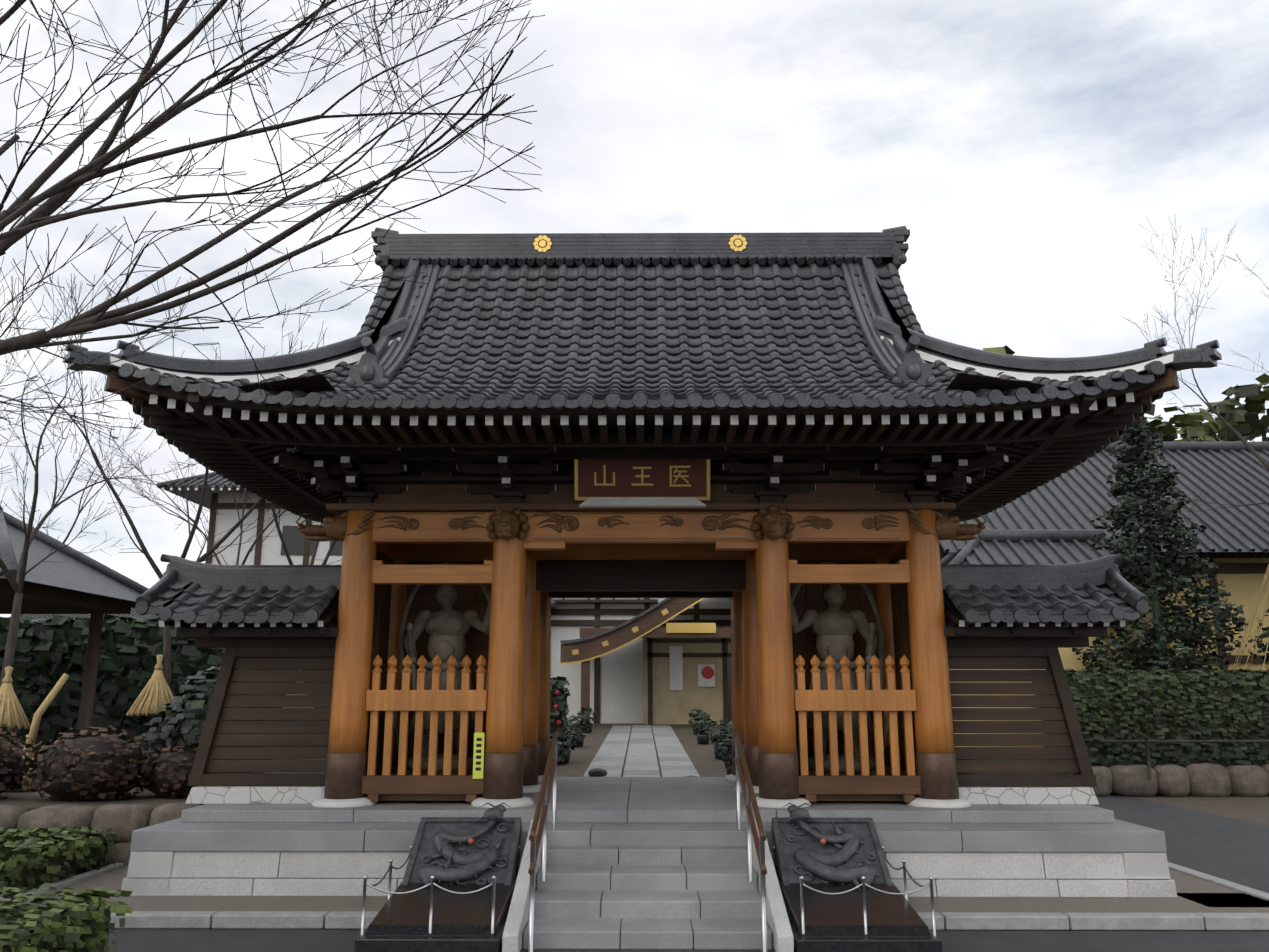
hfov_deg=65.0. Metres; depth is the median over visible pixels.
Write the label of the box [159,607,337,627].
wing rafters
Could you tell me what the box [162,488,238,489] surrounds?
hall rafter ends
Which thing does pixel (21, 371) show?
tree
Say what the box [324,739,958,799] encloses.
column shoes
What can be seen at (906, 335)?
gable pediment
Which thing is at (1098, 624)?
wing gable
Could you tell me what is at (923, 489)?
brackets
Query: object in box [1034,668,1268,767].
tall hedge
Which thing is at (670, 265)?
roof deck
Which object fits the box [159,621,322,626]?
wing rafter ends
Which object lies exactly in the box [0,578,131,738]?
pavilion frame
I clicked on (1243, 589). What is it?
hall walls
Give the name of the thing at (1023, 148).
sky
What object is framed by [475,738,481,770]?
notice sign text
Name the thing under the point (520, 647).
columns
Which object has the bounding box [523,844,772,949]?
steps
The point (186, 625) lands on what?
wing gable
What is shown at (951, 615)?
wing rafters
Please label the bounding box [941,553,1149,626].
wing roof
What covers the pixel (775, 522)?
carved heads
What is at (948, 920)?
kerb
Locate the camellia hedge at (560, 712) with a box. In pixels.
[549,676,571,763]
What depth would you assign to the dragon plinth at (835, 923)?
7.03 m
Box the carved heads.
[296,505,986,541]
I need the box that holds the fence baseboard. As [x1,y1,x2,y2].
[361,775,920,801]
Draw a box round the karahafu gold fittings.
[560,598,715,663]
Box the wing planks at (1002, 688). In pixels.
[948,657,1078,772]
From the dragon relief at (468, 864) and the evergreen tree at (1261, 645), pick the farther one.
the evergreen tree at (1261, 645)
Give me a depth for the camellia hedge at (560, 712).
18.61 m
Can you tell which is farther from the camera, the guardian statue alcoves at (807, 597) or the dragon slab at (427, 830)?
the guardian statue alcoves at (807, 597)
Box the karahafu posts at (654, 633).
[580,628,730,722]
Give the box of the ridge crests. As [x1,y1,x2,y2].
[533,235,746,252]
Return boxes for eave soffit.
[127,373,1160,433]
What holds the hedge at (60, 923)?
on the road asphalt
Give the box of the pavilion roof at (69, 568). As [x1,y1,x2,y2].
[0,505,148,607]
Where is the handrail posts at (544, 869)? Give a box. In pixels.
[528,737,767,951]
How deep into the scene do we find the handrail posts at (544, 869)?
7.72 m
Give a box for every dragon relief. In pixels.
[418,802,510,885]
[782,803,880,889]
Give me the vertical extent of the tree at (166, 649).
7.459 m
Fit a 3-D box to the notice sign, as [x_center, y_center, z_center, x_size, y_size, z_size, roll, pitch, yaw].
[-1.505,2.700,9.618,0.100,0.430,0.006,0,-13,0]
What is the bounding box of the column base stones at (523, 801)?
[312,774,970,808]
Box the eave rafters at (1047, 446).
[108,366,1175,521]
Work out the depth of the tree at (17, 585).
13.31 m
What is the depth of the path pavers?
20.52 m
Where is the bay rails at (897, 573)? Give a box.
[372,560,909,583]
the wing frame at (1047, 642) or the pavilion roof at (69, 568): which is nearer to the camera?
the wing frame at (1047, 642)
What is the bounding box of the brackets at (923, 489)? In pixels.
[275,444,1006,502]
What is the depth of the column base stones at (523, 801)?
9.40 m
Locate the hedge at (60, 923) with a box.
[0,883,132,951]
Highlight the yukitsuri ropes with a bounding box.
[1232,564,1268,674]
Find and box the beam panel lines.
[383,513,898,539]
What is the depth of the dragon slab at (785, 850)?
8.23 m
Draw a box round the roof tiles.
[119,263,1164,496]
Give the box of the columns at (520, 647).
[328,509,954,752]
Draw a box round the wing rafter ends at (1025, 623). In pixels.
[959,620,1125,626]
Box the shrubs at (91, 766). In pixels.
[0,664,284,801]
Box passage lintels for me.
[536,560,745,597]
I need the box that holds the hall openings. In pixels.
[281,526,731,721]
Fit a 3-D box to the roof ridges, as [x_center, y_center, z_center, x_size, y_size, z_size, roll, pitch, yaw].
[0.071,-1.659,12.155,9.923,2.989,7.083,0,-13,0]
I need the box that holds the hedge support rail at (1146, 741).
[1101,738,1268,778]
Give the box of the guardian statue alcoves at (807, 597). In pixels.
[367,550,915,772]
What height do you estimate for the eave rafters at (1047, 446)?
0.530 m
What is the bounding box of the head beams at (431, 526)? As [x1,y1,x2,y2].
[372,511,909,561]
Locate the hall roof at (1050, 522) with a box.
[939,441,1268,578]
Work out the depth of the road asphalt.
7.40 m
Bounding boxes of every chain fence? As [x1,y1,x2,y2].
[361,845,520,934]
[773,846,935,935]
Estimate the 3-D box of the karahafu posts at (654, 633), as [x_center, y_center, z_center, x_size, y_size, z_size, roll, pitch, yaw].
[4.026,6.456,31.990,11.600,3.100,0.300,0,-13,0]
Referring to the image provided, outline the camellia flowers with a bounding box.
[553,690,560,724]
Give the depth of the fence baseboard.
9.57 m
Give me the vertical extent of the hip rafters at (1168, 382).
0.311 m
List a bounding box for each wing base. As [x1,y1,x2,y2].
[185,786,323,803]
[958,786,1098,804]
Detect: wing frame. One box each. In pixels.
[176,627,338,785]
[943,627,1107,786]
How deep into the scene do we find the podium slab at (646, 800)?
9.14 m
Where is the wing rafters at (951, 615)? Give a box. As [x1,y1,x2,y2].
[944,607,1124,626]
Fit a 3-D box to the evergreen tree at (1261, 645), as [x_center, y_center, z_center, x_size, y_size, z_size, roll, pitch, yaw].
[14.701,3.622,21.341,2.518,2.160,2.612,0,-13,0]
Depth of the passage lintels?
11.44 m
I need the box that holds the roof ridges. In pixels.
[63,226,1221,433]
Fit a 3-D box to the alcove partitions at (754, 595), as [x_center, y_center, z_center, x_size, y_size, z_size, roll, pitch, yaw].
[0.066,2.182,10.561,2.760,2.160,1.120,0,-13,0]
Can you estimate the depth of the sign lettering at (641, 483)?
10.02 m
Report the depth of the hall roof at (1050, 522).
24.64 m
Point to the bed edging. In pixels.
(84, 876)
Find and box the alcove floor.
[365,766,916,800]
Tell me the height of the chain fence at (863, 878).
0.389 m
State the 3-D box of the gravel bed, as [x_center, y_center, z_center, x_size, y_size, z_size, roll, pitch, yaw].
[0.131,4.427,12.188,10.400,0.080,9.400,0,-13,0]
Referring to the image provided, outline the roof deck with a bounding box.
[141,261,1148,433]
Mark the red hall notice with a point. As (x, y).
(707, 672)
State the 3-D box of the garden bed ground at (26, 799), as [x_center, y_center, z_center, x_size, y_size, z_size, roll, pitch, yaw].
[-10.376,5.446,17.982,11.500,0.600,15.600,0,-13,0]
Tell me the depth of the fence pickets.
9.73 m
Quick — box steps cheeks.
[502,819,793,951]
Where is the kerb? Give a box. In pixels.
[110,862,1268,930]
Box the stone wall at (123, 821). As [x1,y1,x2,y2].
[0,803,199,867]
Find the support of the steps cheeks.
on the road asphalt
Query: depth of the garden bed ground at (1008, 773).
18.96 m
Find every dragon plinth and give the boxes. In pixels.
[354,862,520,951]
[773,863,941,951]
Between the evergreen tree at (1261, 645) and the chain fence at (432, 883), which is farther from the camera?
the evergreen tree at (1261, 645)
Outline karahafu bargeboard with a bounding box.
[560,598,701,662]
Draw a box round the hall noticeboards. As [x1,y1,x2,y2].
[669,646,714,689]
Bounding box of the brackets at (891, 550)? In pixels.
[376,543,905,559]
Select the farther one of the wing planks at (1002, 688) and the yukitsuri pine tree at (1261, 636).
the yukitsuri pine tree at (1261, 636)
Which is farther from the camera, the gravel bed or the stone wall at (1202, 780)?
the stone wall at (1202, 780)
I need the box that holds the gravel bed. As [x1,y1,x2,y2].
[21,866,1268,928]
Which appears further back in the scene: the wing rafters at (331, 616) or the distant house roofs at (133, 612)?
the distant house roofs at (133, 612)
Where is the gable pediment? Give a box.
[370,279,910,432]
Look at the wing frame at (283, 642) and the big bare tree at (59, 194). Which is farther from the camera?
the wing frame at (283, 642)
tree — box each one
[0,0,552,446]
[0,229,47,519]
[0,252,326,762]
[0,274,227,737]
[0,311,64,428]
[0,376,154,615]
[74,433,291,564]
[212,305,341,759]
[1072,417,1247,670]
[1123,219,1268,510]
[1245,608,1268,664]
[1257,630,1268,661]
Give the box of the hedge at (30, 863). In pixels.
[0,825,116,897]
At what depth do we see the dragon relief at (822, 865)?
8.03 m
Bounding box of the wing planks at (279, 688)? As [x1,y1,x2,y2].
[206,657,334,772]
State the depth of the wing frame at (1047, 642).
9.83 m
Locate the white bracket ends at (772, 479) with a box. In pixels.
[274,444,1008,502]
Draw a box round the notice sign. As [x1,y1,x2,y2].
[473,733,484,778]
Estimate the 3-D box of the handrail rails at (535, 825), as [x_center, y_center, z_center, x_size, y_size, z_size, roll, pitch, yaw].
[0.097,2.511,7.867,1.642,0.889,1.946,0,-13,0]
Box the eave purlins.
[271,433,1010,470]
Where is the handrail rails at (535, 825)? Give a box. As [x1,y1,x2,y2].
[528,732,766,874]
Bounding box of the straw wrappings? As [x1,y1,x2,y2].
[0,654,314,790]
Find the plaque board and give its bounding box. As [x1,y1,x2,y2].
[578,460,706,496]
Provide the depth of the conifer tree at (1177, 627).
20.69 m
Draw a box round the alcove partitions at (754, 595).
[524,584,757,698]
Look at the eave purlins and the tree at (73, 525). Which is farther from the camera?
the tree at (73, 525)
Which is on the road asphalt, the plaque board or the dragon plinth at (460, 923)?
the dragon plinth at (460, 923)
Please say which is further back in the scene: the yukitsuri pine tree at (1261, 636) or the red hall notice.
the red hall notice
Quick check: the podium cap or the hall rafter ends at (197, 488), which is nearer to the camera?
the podium cap
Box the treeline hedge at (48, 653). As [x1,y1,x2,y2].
[0,614,333,748]
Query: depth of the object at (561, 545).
10.07 m
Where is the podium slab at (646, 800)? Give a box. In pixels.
[181,777,1114,822]
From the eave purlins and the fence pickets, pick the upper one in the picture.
the eave purlins
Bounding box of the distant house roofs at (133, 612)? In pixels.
[10,608,157,619]
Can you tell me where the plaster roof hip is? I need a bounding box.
[105,336,1173,382]
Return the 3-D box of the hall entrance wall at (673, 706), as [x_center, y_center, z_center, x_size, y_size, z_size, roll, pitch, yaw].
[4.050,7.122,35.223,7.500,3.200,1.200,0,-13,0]
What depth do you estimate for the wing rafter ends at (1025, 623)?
9.63 m
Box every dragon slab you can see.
[402,817,521,884]
[771,817,892,885]
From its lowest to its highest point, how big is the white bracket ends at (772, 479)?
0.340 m
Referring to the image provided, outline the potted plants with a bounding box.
[549,707,732,766]
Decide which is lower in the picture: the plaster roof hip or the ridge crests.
the plaster roof hip
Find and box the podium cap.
[130,818,1166,851]
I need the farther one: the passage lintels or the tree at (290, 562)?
the tree at (290, 562)
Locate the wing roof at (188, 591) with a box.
[135,554,340,627]
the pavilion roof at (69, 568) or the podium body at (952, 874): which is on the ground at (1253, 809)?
the podium body at (952, 874)
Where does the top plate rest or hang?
on the head beams at (431, 526)
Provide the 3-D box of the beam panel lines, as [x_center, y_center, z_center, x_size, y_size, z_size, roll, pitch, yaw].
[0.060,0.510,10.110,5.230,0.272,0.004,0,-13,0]
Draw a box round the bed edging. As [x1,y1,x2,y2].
[0,863,123,904]
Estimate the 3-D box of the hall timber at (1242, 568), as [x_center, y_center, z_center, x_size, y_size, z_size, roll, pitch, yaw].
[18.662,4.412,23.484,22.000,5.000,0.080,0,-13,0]
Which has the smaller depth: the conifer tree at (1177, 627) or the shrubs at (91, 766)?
the shrubs at (91, 766)
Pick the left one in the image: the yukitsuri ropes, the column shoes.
the column shoes
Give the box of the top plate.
[326,502,955,515]
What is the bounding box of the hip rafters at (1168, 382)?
[105,368,1179,404]
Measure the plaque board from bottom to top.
0.465 m
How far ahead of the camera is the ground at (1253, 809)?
16.12 m
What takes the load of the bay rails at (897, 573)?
attached to the columns at (520, 647)
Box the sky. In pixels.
[0,0,1268,616]
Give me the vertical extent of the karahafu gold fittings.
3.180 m
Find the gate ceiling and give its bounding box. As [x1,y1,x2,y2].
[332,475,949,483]
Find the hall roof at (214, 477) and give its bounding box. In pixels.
[157,472,557,606]
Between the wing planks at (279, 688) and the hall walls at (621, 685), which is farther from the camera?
the hall walls at (621, 685)
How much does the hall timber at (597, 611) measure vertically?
8.400 m
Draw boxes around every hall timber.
[205,493,730,723]
[1172,558,1268,670]
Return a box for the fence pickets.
[366,654,916,775]
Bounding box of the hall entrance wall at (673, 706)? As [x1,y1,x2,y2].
[643,638,730,723]
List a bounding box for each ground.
[0,749,325,808]
[209,723,1268,930]
[557,724,731,776]
[959,773,1055,773]
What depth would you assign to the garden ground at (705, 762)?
21.60 m
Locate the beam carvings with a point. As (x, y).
(708, 522)
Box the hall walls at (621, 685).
[212,493,730,722]
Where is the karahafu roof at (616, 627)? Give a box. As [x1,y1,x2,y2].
[560,598,670,642]
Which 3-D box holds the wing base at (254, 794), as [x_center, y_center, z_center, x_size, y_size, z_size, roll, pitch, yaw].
[-3.661,3.160,9.926,1.388,0.155,0.537,0,-13,0]
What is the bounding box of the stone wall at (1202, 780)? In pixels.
[1056,763,1268,796]
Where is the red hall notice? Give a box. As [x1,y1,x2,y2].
[701,666,713,678]
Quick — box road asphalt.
[107,795,1268,951]
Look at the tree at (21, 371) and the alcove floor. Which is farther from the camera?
the tree at (21, 371)
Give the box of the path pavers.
[583,725,699,778]
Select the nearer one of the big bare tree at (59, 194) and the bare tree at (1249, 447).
the big bare tree at (59, 194)
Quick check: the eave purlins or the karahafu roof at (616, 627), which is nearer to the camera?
the eave purlins
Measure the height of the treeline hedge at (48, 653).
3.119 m
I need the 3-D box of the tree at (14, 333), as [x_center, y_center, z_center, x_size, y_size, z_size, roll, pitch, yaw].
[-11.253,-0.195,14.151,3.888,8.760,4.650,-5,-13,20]
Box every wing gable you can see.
[157,604,204,627]
[1079,603,1126,626]
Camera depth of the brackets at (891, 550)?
11.11 m
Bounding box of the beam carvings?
[378,512,898,532]
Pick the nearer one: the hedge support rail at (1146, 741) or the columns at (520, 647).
the columns at (520, 647)
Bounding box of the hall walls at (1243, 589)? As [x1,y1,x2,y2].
[949,558,1268,773]
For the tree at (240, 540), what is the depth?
23.02 m
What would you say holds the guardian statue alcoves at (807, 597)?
on the podium body at (952, 874)
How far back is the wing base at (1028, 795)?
9.63 m
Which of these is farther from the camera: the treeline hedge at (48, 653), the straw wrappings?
the treeline hedge at (48, 653)
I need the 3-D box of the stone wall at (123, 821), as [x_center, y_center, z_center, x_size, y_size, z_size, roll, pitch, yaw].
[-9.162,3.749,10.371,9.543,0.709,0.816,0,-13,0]
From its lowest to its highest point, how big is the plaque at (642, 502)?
0.080 m
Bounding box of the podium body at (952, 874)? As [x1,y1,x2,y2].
[121,851,1176,896]
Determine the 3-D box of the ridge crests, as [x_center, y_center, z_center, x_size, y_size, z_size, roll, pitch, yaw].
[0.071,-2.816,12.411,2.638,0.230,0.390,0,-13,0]

